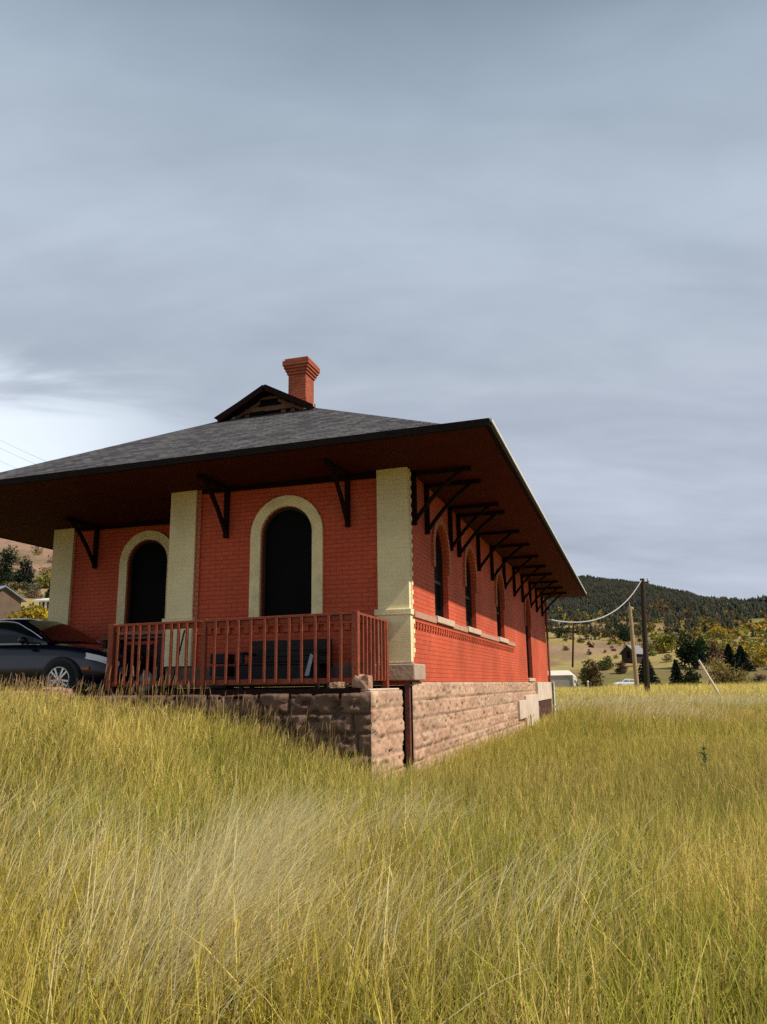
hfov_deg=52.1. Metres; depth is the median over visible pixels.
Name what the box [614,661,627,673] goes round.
brown shrub
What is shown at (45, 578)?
hillside shrub
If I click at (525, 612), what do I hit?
door
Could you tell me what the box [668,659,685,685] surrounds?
spruce tree
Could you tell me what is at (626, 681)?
parked suv
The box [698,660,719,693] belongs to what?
leaning post
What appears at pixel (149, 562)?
window
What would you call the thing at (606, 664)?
green shrub
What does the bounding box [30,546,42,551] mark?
scrub bush
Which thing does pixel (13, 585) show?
hillside shrub
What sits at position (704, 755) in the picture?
weed plant
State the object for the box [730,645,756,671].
spruce tree
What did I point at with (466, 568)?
window
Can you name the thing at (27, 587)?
hillside shrub
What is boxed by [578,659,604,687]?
brown shrub
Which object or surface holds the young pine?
on the ground at (560, 658)
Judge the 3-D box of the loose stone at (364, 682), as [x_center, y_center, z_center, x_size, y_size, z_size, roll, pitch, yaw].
[-0.278,2.292,10.418,0.271,0.279,0.246,-5,-13,17]
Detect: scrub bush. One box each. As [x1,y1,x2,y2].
[13,589,26,595]
[21,589,42,598]
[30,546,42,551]
[634,630,641,637]
[661,654,671,661]
[689,627,697,635]
[749,674,766,682]
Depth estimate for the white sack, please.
13.59 m
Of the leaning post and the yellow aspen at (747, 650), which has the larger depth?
the yellow aspen at (747, 650)
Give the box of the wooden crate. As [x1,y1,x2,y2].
[209,654,234,688]
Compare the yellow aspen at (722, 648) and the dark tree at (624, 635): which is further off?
the dark tree at (624, 635)
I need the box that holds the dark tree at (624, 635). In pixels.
[611,619,630,640]
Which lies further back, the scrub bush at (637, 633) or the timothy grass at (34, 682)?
the scrub bush at (637, 633)
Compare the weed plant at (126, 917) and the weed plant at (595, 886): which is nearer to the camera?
the weed plant at (126, 917)
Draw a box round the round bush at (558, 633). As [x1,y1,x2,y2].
[553,625,564,637]
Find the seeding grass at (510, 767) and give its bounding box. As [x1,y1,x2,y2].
[0,675,766,1023]
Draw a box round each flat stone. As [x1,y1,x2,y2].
[2,691,39,699]
[40,687,73,697]
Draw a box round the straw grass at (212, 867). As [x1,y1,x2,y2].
[0,689,766,1023]
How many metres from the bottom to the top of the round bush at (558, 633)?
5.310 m
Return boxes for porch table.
[100,636,176,690]
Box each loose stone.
[329,682,347,687]
[352,674,372,694]
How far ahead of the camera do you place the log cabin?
190.99 m
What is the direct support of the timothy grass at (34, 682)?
on the ground at (560, 658)
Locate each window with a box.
[116,530,168,635]
[249,495,322,616]
[431,517,454,627]
[463,543,481,635]
[495,570,508,643]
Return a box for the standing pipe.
[551,680,555,714]
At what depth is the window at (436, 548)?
14.55 m
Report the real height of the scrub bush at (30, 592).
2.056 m
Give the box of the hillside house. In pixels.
[0,585,26,618]
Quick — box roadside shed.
[32,598,48,615]
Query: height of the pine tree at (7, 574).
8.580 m
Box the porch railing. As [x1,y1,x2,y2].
[105,610,388,690]
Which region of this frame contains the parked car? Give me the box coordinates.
[0,618,156,690]
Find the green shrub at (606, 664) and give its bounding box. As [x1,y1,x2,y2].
[596,655,615,669]
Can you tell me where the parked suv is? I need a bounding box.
[612,679,633,685]
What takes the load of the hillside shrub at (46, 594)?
on the ground at (560, 658)
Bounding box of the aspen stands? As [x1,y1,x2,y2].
[545,599,766,658]
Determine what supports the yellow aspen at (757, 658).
on the ground at (560, 658)
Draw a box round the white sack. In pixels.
[135,670,154,690]
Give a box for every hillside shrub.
[0,581,20,590]
[18,581,42,592]
[31,567,50,588]
[44,582,49,597]
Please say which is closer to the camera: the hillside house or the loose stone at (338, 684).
the loose stone at (338, 684)
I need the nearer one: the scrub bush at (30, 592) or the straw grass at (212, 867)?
the straw grass at (212, 867)
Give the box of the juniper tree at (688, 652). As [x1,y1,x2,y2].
[675,631,711,668]
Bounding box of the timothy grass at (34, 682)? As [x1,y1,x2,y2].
[0,661,345,777]
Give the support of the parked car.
on the ground at (560, 658)
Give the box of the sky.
[0,0,766,599]
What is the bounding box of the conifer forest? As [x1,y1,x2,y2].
[544,574,766,633]
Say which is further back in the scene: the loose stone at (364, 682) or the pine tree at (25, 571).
the pine tree at (25, 571)
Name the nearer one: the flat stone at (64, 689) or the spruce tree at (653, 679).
the flat stone at (64, 689)
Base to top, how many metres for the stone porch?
1.962 m
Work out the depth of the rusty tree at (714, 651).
182.85 m
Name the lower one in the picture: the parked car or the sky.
the parked car
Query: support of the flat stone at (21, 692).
on the ground at (560, 658)
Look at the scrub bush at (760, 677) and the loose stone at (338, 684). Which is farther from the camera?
the scrub bush at (760, 677)
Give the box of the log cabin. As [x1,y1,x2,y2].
[619,645,642,663]
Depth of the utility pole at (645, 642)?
58.11 m
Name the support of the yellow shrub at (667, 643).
on the ground at (560, 658)
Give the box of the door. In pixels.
[524,593,535,680]
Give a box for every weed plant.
[101,905,137,948]
[574,870,608,922]
[699,744,711,781]
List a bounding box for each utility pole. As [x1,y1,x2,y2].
[572,623,573,666]
[628,602,638,690]
[640,578,649,690]
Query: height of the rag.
0.326 m
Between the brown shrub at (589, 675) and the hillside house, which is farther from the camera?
the brown shrub at (589, 675)
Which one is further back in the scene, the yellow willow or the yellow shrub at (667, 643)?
the yellow shrub at (667, 643)
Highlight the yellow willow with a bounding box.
[4,602,47,619]
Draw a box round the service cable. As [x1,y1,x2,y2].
[547,580,641,622]
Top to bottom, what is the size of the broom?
0.980 m
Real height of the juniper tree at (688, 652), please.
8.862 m
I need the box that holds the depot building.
[0,356,586,774]
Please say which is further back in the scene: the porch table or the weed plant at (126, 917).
the porch table
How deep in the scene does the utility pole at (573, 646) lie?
191.74 m
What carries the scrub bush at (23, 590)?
on the ground at (560, 658)
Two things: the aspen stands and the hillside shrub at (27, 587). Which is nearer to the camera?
the hillside shrub at (27, 587)
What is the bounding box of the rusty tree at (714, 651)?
[707,641,725,662]
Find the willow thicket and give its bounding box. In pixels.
[705,655,752,685]
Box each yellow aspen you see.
[720,642,735,652]
[735,644,753,659]
[751,644,766,666]
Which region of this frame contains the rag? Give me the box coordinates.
[305,654,312,675]
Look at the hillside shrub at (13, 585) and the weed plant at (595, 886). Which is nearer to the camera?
the weed plant at (595, 886)
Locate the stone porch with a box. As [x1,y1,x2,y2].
[73,681,411,782]
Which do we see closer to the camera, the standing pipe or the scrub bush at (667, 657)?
the standing pipe
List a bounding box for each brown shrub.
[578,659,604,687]
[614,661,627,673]
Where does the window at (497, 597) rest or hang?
in the depot building
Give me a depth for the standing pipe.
30.52 m
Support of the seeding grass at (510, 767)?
on the ground at (560, 658)
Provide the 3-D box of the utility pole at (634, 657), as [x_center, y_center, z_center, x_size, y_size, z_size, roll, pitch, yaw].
[19.805,10.822,62.078,0.401,7.386,0.361,-11,-16,38]
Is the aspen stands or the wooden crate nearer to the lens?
the wooden crate
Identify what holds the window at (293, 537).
in the depot building
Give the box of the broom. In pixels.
[166,630,184,689]
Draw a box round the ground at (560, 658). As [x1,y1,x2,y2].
[0,538,766,1023]
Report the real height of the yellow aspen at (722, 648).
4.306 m
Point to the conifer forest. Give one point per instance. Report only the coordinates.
(601, 592)
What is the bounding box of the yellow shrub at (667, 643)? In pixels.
[651,632,677,652]
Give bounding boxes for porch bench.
[239,639,331,688]
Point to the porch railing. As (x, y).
(382, 637)
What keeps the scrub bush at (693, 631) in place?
on the ground at (560, 658)
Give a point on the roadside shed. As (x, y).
(45, 603)
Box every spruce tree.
[638,658,661,686]
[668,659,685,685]
[723,643,734,666]
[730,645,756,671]
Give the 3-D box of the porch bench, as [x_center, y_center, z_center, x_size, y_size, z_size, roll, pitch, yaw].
[-1.517,2.324,11.995,1.400,0.748,0.455,-5,-13,17]
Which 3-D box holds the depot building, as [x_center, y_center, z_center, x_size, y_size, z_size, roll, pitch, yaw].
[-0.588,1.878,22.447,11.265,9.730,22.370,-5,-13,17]
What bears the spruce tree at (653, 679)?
on the ground at (560, 658)
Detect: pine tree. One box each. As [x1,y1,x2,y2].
[0,545,18,584]
[13,555,35,586]
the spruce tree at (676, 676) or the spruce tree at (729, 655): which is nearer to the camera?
the spruce tree at (676, 676)
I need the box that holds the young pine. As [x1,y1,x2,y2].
[683,667,701,685]
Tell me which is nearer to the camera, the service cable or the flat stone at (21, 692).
the flat stone at (21, 692)

